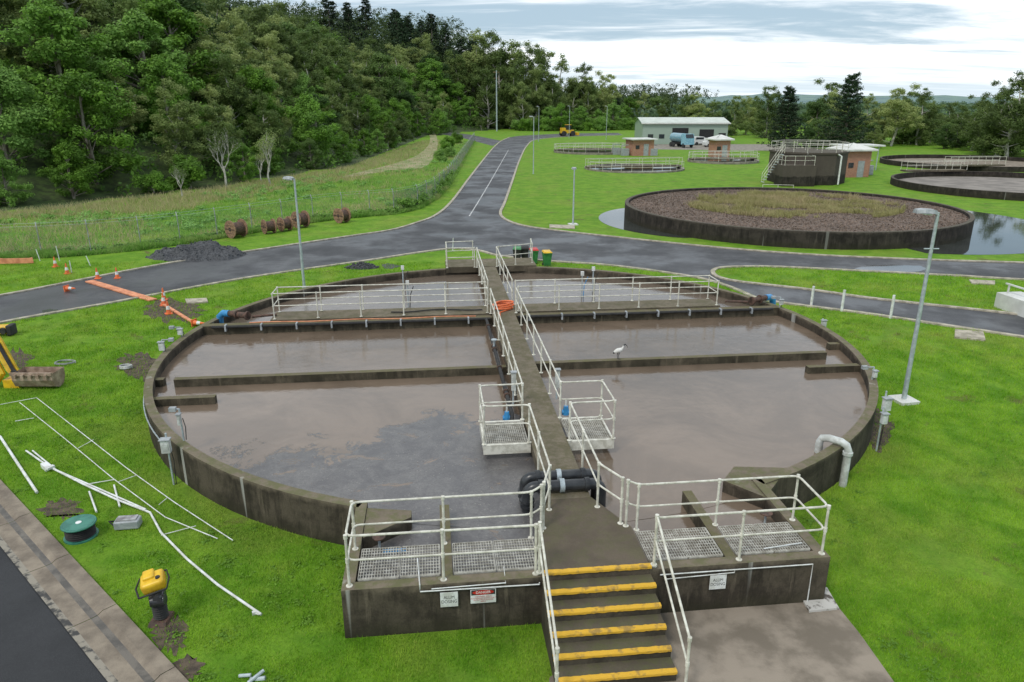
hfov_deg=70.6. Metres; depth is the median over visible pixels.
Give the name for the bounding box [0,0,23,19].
gum tree
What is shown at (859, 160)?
brick hut
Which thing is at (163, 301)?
traffic cone
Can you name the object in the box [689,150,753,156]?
handrail
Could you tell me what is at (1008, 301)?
loading wall
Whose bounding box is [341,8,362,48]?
conifer tree
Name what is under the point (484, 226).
road
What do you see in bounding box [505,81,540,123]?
gum tree
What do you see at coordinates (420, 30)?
conifer tree
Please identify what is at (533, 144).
street lamp
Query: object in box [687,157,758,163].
settling tank
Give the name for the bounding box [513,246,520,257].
wheelie bin
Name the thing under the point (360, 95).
gum tree
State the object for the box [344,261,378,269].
gravel heap
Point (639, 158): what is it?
handrail
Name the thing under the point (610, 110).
broadleaf tree
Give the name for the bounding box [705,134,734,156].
brick hut
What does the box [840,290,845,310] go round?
guide post
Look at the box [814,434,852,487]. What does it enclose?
overflow pipe
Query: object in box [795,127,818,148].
broadleaf tree
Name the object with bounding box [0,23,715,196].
undergrowth
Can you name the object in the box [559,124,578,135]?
wheel loader
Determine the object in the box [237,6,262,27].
gum tree
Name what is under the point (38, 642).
road
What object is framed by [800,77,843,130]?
gum tree
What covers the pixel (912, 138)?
broadleaf tree
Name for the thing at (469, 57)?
gum tree
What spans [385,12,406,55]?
conifer tree
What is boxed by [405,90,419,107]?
broadleaf tree
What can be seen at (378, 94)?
gum tree
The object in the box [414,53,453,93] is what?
broadleaf tree
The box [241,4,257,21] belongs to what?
gum tree
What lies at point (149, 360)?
soil
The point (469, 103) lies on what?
broadleaf tree
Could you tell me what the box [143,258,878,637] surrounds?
treatment tank
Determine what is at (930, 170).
footbridge
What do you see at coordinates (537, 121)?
shrub
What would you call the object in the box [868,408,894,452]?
soil
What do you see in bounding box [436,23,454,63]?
conifer tree
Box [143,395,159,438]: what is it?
conduit
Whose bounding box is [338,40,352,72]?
gum tree
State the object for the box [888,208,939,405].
street lamp
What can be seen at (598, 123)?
shrub
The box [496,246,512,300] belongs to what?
handrail
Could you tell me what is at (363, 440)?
water
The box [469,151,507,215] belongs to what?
road marking
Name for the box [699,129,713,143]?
doorway
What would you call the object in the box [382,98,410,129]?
broadleaf tree
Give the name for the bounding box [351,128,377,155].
broadleaf tree
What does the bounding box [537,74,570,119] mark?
gum tree
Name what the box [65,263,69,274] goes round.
traffic cone
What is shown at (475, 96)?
gum tree
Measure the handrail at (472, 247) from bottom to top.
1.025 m
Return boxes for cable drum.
[224,219,247,237]
[261,218,276,233]
[276,216,292,231]
[291,210,309,227]
[333,207,350,222]
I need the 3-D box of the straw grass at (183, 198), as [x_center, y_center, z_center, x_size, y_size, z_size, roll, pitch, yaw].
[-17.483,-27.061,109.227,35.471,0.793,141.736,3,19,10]
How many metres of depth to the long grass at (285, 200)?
64.05 m
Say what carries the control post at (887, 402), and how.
on the soil at (875, 428)
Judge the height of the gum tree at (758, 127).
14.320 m
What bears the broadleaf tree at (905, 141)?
on the ground at (542, 197)
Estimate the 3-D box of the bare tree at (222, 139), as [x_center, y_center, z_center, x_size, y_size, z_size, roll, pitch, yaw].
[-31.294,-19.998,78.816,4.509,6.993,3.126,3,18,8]
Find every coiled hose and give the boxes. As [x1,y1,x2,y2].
[54,359,75,364]
[119,364,132,368]
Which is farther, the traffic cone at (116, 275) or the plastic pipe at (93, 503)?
the traffic cone at (116, 275)
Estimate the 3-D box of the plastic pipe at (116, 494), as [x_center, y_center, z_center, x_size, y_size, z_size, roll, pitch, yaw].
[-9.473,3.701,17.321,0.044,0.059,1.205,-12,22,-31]
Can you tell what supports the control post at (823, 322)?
on the treatment tank at (581, 530)
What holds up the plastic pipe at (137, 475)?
on the ground at (542, 197)
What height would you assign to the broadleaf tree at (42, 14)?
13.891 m
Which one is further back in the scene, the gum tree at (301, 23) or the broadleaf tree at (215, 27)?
the gum tree at (301, 23)
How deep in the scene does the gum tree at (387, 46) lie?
247.32 m
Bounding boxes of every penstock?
[372,535,405,552]
[740,509,772,529]
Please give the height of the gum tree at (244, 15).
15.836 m
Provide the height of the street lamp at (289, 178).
5.559 m
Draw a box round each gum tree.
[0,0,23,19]
[0,0,48,66]
[0,0,48,71]
[0,0,100,91]
[0,0,113,59]
[2,3,91,32]
[41,73,115,154]
[90,0,159,90]
[95,62,149,138]
[96,0,155,64]
[142,77,206,168]
[176,10,245,104]
[190,85,241,145]
[192,100,251,171]
[193,0,221,20]
[198,10,268,85]
[205,50,256,135]
[206,0,246,34]
[213,16,247,52]
[217,36,283,97]
[229,7,258,38]
[233,63,294,136]
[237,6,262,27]
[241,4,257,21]
[242,23,297,101]
[242,89,291,154]
[245,0,308,70]
[255,30,298,99]
[263,0,291,35]
[267,59,300,119]
[271,14,295,43]
[273,9,299,30]
[285,13,305,31]
[291,45,337,94]
[292,25,344,88]
[297,15,319,35]
[314,37,371,108]
[318,77,353,136]
[324,59,359,123]
[326,45,370,103]
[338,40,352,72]
[339,93,363,127]
[343,43,366,63]
[344,69,371,114]
[345,50,370,87]
[346,97,370,140]
[350,62,375,93]
[354,44,388,87]
[355,48,377,92]
[360,36,376,60]
[371,86,396,114]
[375,44,417,90]
[380,120,398,149]
[384,43,413,88]
[391,110,415,143]
[407,33,437,83]
[412,33,437,53]
[414,91,432,127]
[418,94,432,120]
[433,92,452,118]
[442,49,475,105]
[442,54,467,101]
[456,28,494,93]
[465,77,476,100]
[468,29,511,104]
[468,68,510,128]
[471,38,516,123]
[476,116,485,129]
[492,61,536,128]
[495,39,532,104]
[498,45,553,124]
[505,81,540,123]
[525,63,552,118]
[526,43,560,112]
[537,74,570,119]
[547,51,593,112]
[564,62,604,116]
[564,85,592,121]
[574,76,603,118]
[594,70,622,120]
[625,91,639,115]
[635,91,651,115]
[655,97,672,116]
[670,93,695,116]
[682,91,710,116]
[704,99,722,116]
[722,95,750,135]
[738,85,785,137]
[738,95,757,134]
[740,96,765,132]
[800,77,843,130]
[806,88,855,130]
[851,94,887,142]
[862,123,883,147]
[870,82,924,145]
[870,99,893,142]
[881,91,927,143]
[903,87,945,145]
[906,129,926,144]
[918,100,946,142]
[929,102,958,140]
[940,102,968,134]
[950,94,989,150]
[958,86,1011,154]
[965,80,1023,156]
[968,99,990,149]
[969,70,1023,156]
[1008,93,1023,153]
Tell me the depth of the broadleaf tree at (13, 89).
69.18 m
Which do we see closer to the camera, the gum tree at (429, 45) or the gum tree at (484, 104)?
the gum tree at (484, 104)
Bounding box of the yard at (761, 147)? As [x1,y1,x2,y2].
[654,144,816,150]
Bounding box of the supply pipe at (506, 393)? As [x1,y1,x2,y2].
[485,318,513,430]
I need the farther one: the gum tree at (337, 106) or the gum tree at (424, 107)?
the gum tree at (424, 107)
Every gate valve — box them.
[503,404,509,419]
[562,400,568,415]
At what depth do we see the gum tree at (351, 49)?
230.98 m
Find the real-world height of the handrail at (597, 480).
1.025 m
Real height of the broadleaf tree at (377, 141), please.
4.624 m
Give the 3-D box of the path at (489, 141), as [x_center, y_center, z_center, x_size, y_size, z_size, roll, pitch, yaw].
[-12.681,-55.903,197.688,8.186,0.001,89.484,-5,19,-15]
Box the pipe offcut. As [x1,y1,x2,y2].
[238,669,265,681]
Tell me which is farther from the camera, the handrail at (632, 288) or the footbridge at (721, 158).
the footbridge at (721, 158)
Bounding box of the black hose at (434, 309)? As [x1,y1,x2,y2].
[391,309,481,312]
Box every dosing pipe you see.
[417,558,539,591]
[660,542,812,601]
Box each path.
[343,134,437,176]
[443,132,499,145]
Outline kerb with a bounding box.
[0,135,1023,338]
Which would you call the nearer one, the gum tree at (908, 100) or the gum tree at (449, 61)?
the gum tree at (908, 100)
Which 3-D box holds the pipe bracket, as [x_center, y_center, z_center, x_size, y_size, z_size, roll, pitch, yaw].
[-11.979,3.246,18.625,0.433,0.120,0.213,11,21,30]
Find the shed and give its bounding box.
[633,117,730,143]
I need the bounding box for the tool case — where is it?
[108,514,141,529]
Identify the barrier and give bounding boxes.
[0,257,33,263]
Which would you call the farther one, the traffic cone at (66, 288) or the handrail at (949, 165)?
the handrail at (949, 165)
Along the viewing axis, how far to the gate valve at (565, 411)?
19.76 m
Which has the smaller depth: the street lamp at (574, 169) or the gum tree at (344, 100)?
the street lamp at (574, 169)
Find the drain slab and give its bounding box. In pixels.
[803,587,838,612]
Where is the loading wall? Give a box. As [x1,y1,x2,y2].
[994,283,1023,317]
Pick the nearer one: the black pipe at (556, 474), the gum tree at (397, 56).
the black pipe at (556, 474)
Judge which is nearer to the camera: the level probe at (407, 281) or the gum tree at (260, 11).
the level probe at (407, 281)
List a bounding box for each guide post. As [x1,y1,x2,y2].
[810,286,814,304]
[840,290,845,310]
[889,295,895,318]
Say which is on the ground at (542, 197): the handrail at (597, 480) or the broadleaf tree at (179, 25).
the broadleaf tree at (179, 25)
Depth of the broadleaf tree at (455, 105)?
240.95 m
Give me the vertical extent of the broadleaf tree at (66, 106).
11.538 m
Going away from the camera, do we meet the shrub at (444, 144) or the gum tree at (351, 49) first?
the shrub at (444, 144)
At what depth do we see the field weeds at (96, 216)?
60.12 m
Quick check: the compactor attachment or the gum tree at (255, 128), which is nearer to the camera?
the compactor attachment
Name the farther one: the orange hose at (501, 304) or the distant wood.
the distant wood
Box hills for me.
[678,93,1020,103]
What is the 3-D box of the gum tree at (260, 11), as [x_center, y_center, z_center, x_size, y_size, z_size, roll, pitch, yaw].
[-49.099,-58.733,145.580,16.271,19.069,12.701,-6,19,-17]
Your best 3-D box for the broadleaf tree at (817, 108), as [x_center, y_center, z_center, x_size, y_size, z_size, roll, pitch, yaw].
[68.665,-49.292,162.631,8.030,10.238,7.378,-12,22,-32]
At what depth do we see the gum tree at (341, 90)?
151.82 m
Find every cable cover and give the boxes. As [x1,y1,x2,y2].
[85,280,156,300]
[160,303,191,321]
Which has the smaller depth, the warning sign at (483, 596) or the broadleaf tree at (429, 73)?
the warning sign at (483, 596)
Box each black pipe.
[518,467,601,501]
[520,477,605,513]
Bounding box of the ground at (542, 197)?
[0,41,1023,681]
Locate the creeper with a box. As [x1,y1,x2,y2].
[0,169,454,254]
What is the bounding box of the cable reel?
[60,514,98,544]
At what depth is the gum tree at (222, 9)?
144.53 m
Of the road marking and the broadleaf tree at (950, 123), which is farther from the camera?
the broadleaf tree at (950, 123)
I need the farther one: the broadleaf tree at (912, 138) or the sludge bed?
the broadleaf tree at (912, 138)
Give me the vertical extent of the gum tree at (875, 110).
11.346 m
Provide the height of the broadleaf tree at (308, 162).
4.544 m
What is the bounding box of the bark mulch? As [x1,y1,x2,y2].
[629,189,967,231]
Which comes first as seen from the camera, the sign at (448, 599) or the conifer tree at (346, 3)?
the sign at (448, 599)
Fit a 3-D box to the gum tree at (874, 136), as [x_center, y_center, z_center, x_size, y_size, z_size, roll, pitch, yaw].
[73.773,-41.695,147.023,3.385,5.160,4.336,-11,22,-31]
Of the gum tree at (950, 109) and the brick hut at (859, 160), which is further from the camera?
the gum tree at (950, 109)
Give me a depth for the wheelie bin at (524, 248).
42.58 m
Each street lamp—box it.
[283,176,305,287]
[529,116,533,173]
[568,167,577,224]
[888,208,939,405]
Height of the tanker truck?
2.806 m
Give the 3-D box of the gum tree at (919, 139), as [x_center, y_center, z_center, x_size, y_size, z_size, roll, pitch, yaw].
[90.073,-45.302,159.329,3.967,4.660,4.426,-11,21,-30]
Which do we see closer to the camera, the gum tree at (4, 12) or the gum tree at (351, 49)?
the gum tree at (4, 12)
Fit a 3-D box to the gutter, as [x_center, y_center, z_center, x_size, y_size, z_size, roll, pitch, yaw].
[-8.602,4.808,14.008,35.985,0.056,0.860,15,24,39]
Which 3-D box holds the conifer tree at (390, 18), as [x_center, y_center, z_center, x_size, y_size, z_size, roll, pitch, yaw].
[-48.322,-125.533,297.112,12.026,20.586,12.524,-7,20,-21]
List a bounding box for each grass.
[0,139,468,252]
[0,140,473,250]
[0,140,475,258]
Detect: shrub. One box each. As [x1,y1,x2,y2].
[131,170,173,192]
[162,154,207,189]
[433,148,447,160]
[438,139,451,150]
[443,135,455,146]
[444,147,455,156]
[451,132,462,142]
[510,119,521,130]
[517,118,530,130]
[528,118,542,130]
[539,117,552,130]
[572,118,585,130]
[581,120,594,130]
[592,117,605,130]
[602,117,611,130]
[616,118,626,129]
[624,117,634,129]
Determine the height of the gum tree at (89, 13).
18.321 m
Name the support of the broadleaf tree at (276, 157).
on the ground at (542, 197)
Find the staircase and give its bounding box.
[541,563,677,681]
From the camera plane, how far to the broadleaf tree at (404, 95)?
201.80 m
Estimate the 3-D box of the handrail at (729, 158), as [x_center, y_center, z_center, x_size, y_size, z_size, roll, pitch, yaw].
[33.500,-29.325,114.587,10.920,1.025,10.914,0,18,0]
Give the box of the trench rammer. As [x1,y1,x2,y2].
[135,568,175,627]
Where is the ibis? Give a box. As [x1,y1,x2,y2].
[613,344,627,359]
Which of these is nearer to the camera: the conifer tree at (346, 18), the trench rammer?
the trench rammer
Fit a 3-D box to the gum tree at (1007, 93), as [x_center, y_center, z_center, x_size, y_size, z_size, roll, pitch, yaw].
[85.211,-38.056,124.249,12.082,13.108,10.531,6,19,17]
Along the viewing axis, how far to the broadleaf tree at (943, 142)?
145.39 m
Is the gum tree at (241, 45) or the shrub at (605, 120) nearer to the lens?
the gum tree at (241, 45)
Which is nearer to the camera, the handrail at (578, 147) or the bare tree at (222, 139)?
the bare tree at (222, 139)
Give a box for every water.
[154,273,867,527]
[359,499,796,581]
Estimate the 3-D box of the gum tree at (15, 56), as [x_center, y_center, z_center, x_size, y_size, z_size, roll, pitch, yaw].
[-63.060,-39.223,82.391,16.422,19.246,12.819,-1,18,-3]
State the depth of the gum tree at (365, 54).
218.93 m
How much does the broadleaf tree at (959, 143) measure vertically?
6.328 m
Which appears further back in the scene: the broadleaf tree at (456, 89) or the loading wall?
the broadleaf tree at (456, 89)
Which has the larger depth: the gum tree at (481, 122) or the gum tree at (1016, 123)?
the gum tree at (481, 122)
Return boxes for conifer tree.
[221,5,232,34]
[317,0,341,33]
[340,1,358,40]
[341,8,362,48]
[355,0,379,45]
[361,30,368,46]
[383,8,397,51]
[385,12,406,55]
[391,19,413,64]
[398,15,413,46]
[411,28,421,63]
[414,19,425,37]
[422,13,445,64]
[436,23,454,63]
[449,50,457,67]
[455,38,469,54]
[466,40,477,52]
[756,86,810,147]
[813,71,875,145]
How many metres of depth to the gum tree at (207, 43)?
103.50 m
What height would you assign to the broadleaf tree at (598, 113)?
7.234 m
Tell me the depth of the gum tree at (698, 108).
221.72 m
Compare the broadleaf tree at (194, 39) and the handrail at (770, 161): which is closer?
the handrail at (770, 161)
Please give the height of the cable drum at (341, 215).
1.160 m
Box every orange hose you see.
[249,316,475,322]
[492,300,513,317]
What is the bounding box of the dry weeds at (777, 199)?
[686,187,907,217]
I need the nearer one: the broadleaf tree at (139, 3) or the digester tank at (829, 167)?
the digester tank at (829, 167)
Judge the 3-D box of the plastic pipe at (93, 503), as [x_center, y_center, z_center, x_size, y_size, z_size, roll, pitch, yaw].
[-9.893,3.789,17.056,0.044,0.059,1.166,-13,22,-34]
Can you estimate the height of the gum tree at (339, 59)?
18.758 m
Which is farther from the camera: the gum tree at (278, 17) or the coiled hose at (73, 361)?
the gum tree at (278, 17)
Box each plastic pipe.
[0,435,38,493]
[19,402,217,538]
[25,450,261,615]
[32,450,146,509]
[37,398,232,540]
[88,491,97,512]
[113,484,120,506]
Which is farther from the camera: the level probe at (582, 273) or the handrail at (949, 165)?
the handrail at (949, 165)
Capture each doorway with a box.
[672,128,688,143]
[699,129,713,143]
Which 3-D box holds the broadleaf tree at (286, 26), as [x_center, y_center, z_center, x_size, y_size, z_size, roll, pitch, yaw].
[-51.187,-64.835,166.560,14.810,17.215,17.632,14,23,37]
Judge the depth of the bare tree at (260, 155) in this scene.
85.61 m
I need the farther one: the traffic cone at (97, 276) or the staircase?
the traffic cone at (97, 276)
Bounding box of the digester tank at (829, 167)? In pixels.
[761,148,849,186]
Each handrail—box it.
[271,281,488,318]
[343,483,543,587]
[445,240,474,267]
[476,247,488,303]
[478,288,551,529]
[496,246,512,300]
[498,238,532,265]
[514,275,719,310]
[515,287,624,524]
[536,521,559,681]
[554,142,624,152]
[554,143,625,148]
[558,143,614,148]
[585,157,678,165]
[590,161,683,171]
[596,158,682,165]
[623,474,830,567]
[651,514,691,681]
[688,151,757,161]
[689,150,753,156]
[692,151,757,158]
[761,144,782,180]
[763,144,785,182]
[770,140,848,152]
[778,155,815,164]
[782,141,829,149]
[907,161,968,169]
[944,156,1000,163]
[950,157,1006,164]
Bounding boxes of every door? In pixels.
[643,144,648,155]
[722,145,727,156]
[856,161,864,176]
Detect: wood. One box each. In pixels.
[0,0,720,115]
[593,97,1003,126]
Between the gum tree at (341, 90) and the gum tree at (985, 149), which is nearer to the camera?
the gum tree at (985, 149)
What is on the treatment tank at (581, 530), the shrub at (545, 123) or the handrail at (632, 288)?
the handrail at (632, 288)
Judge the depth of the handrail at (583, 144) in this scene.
136.41 m
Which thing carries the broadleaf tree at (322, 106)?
on the ground at (542, 197)
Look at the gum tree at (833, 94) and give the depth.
166.73 m
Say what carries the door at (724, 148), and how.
in the brick hut at (720, 142)
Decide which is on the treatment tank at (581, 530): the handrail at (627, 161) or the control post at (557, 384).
the control post at (557, 384)
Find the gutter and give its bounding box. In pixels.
[0,480,188,681]
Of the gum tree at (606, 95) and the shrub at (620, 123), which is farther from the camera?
the gum tree at (606, 95)
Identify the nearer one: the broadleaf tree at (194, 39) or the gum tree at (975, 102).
the broadleaf tree at (194, 39)
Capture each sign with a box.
[440,592,457,606]
[470,588,495,603]
[709,574,726,589]
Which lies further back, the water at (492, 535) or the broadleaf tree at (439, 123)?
the broadleaf tree at (439, 123)
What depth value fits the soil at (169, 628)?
12.83 m
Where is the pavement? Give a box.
[549,602,893,681]
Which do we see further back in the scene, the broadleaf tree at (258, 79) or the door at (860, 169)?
the broadleaf tree at (258, 79)
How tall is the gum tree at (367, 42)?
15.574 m
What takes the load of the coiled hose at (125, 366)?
on the soil at (149, 360)
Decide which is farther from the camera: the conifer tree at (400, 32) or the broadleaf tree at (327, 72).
the conifer tree at (400, 32)
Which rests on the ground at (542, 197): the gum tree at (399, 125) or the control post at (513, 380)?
the gum tree at (399, 125)
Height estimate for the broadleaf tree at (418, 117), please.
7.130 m
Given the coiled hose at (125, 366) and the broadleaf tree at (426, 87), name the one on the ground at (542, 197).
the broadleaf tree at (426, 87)
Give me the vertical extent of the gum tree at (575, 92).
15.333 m
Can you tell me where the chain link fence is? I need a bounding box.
[0,133,474,253]
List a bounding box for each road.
[0,133,1023,334]
[0,546,107,681]
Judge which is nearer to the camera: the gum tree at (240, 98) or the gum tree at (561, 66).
the gum tree at (240, 98)
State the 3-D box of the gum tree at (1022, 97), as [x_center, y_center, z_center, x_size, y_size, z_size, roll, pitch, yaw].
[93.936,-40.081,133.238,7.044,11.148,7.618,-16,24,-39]
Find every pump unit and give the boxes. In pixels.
[612,144,620,154]
[621,146,628,155]
[650,148,657,155]
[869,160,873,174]
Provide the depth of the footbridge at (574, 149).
135.12 m
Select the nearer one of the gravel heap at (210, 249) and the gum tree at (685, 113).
the gravel heap at (210, 249)
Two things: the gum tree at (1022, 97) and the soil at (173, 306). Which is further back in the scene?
the gum tree at (1022, 97)
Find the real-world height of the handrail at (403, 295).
1.025 m
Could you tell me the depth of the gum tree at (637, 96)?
307.09 m
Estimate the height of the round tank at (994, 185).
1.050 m
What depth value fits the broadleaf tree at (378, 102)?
179.94 m
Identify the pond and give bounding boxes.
[599,208,690,237]
[908,210,1023,254]
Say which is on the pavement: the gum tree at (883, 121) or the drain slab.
the drain slab
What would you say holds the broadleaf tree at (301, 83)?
on the ground at (542, 197)
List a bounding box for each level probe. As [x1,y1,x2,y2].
[401,265,407,287]
[406,280,413,306]
[581,271,587,295]
[592,267,598,291]
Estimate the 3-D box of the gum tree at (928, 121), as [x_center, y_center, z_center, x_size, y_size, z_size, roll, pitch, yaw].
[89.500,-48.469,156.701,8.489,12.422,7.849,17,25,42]
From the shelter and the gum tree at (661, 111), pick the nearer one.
the shelter
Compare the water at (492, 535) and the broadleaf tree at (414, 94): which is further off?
the broadleaf tree at (414, 94)
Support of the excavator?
on the ground at (542, 197)
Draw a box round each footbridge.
[554,149,610,150]
[585,164,680,167]
[689,157,756,159]
[900,169,966,171]
[944,164,1004,166]
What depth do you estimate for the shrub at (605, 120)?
240.22 m
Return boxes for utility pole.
[496,70,497,130]
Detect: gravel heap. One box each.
[145,239,249,261]
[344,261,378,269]
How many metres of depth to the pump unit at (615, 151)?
129.48 m
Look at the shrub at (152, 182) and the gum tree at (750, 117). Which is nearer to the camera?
the shrub at (152, 182)
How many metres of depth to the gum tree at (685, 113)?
223.59 m
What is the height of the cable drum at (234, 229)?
1.240 m
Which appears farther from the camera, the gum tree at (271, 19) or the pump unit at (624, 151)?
the gum tree at (271, 19)
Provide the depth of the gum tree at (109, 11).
102.42 m
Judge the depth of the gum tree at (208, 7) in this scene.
175.17 m
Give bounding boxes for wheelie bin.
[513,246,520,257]
[521,245,528,257]
[529,247,538,262]
[542,250,552,265]
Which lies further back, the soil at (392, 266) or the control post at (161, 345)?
the soil at (392, 266)
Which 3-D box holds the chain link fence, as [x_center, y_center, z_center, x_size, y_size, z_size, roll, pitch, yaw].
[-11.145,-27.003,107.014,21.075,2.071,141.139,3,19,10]
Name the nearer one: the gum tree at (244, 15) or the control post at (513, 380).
the control post at (513, 380)
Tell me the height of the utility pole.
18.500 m
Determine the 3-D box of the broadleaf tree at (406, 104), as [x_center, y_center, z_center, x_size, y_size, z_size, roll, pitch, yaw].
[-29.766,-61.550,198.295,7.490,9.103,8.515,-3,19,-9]
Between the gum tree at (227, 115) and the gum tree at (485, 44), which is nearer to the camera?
the gum tree at (227, 115)
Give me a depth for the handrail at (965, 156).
98.55 m
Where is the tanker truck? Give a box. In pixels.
[669,133,693,147]
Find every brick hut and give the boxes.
[622,137,657,155]
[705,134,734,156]
[826,143,878,177]
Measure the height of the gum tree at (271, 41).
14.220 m
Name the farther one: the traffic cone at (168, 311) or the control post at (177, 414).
the traffic cone at (168, 311)
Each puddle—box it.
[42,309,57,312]
[854,265,925,271]
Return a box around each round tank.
[879,154,1023,171]
[890,171,1023,200]
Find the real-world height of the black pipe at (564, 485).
0.908 m
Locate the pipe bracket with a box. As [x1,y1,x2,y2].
[40,462,54,471]
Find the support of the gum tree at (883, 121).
on the ground at (542, 197)
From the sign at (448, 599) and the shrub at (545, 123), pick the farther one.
the shrub at (545, 123)
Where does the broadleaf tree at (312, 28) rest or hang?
on the ground at (542, 197)
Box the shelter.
[829,144,885,169]
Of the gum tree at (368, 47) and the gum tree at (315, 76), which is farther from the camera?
the gum tree at (368, 47)
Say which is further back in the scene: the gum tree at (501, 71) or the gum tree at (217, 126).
the gum tree at (501, 71)
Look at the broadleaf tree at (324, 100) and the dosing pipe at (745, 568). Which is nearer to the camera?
the dosing pipe at (745, 568)
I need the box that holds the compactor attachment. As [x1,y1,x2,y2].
[0,323,17,335]
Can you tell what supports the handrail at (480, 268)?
on the treatment tank at (581, 530)
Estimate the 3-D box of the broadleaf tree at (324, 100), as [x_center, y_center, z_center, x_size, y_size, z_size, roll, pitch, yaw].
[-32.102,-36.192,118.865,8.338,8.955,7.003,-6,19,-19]
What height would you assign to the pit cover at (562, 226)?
0.070 m
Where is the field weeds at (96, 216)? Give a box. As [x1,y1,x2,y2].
[0,141,471,250]
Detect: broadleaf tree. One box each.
[0,0,133,121]
[0,60,28,120]
[0,67,55,164]
[0,155,34,206]
[32,68,146,184]
[35,141,99,198]
[75,8,194,115]
[92,0,116,26]
[109,0,220,72]
[114,0,231,100]
[131,18,210,77]
[131,54,211,138]
[133,0,151,16]
[206,15,253,55]
[223,63,286,135]
[224,143,259,181]
[250,134,284,173]
[271,21,325,71]
[276,91,342,160]
[291,71,327,97]
[295,93,341,144]
[297,138,323,169]
[302,23,343,68]
[307,91,335,132]
[310,21,340,39]
[316,63,358,105]
[330,131,358,161]
[332,31,350,47]
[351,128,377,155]
[355,94,387,131]
[360,51,407,105]
[365,97,381,114]
[367,129,388,152]
[371,112,397,148]
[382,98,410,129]
[383,65,419,100]
[394,99,413,130]
[395,90,420,123]
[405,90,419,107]
[408,111,429,136]
[410,58,450,107]
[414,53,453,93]
[419,80,441,109]
[427,108,450,134]
[435,111,453,132]
[446,82,475,114]
[448,102,463,123]
[459,99,478,124]
[477,104,495,125]
[540,105,554,118]
[549,102,574,129]
[570,106,590,130]
[589,108,604,129]
[602,102,626,129]
[614,105,636,128]
[624,96,640,116]
[645,95,668,116]
[721,112,733,136]
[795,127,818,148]
[799,98,833,141]
[808,119,829,146]
[815,116,843,142]
[865,121,884,143]
[891,122,911,143]
[899,128,921,143]
[906,128,929,144]
[930,124,956,148]
[938,119,957,140]
[941,118,967,147]
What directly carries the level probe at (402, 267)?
in the water at (363, 440)
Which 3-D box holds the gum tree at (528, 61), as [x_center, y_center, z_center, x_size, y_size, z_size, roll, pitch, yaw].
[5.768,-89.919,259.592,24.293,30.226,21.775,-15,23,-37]
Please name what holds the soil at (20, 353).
on the ground at (542, 197)
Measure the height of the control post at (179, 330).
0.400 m
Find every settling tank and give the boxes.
[554,148,620,154]
[584,163,684,172]
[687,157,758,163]
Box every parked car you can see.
[694,136,704,144]
[702,138,708,146]
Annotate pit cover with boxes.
[185,298,207,303]
[549,224,574,228]
[954,329,985,340]
[969,279,994,284]
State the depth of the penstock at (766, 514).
14.74 m
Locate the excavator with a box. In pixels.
[0,336,64,387]
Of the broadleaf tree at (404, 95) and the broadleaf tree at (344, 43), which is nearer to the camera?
the broadleaf tree at (404, 95)
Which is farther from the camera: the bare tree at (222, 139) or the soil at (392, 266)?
the bare tree at (222, 139)
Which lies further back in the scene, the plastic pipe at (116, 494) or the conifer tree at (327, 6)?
the conifer tree at (327, 6)
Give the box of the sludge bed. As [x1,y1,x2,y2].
[624,187,974,249]
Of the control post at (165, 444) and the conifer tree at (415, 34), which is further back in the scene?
the conifer tree at (415, 34)
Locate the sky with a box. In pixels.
[226,0,1023,97]
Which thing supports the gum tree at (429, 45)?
on the ground at (542, 197)
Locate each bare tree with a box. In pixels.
[169,163,188,195]
[200,126,244,185]
[251,151,268,181]
[253,128,279,183]
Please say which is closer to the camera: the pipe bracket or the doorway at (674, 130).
the pipe bracket
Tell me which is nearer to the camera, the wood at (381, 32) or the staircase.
the staircase
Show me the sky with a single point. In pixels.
(729, 47)
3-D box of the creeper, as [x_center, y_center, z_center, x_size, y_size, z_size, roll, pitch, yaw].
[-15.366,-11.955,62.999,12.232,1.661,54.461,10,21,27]
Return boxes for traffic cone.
[52,257,57,267]
[63,285,75,291]
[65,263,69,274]
[94,268,101,278]
[114,267,120,278]
[159,293,168,305]
[164,301,172,314]
[190,318,203,326]
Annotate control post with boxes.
[157,338,173,350]
[158,433,176,484]
[168,406,186,440]
[169,326,183,336]
[510,370,516,403]
[555,368,560,398]
[771,296,783,306]
[821,318,827,326]
[861,365,878,379]
[875,407,889,450]
[879,391,893,442]
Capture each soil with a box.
[0,347,34,367]
[36,497,83,520]
[115,352,155,381]
[142,297,205,323]
[149,610,188,655]
[168,654,204,680]
[381,263,398,268]
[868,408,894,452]
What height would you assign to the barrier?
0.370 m
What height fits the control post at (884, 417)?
1.300 m
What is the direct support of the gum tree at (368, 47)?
on the ground at (542, 197)
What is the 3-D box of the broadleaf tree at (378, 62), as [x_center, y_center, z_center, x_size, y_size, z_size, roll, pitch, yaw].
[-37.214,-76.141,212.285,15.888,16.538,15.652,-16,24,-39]
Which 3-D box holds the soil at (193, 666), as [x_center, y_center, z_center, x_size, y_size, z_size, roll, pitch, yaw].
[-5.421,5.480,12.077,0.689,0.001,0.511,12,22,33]
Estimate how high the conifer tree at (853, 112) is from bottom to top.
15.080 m
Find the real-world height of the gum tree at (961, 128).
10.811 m
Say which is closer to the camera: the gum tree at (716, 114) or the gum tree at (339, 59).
the gum tree at (339, 59)

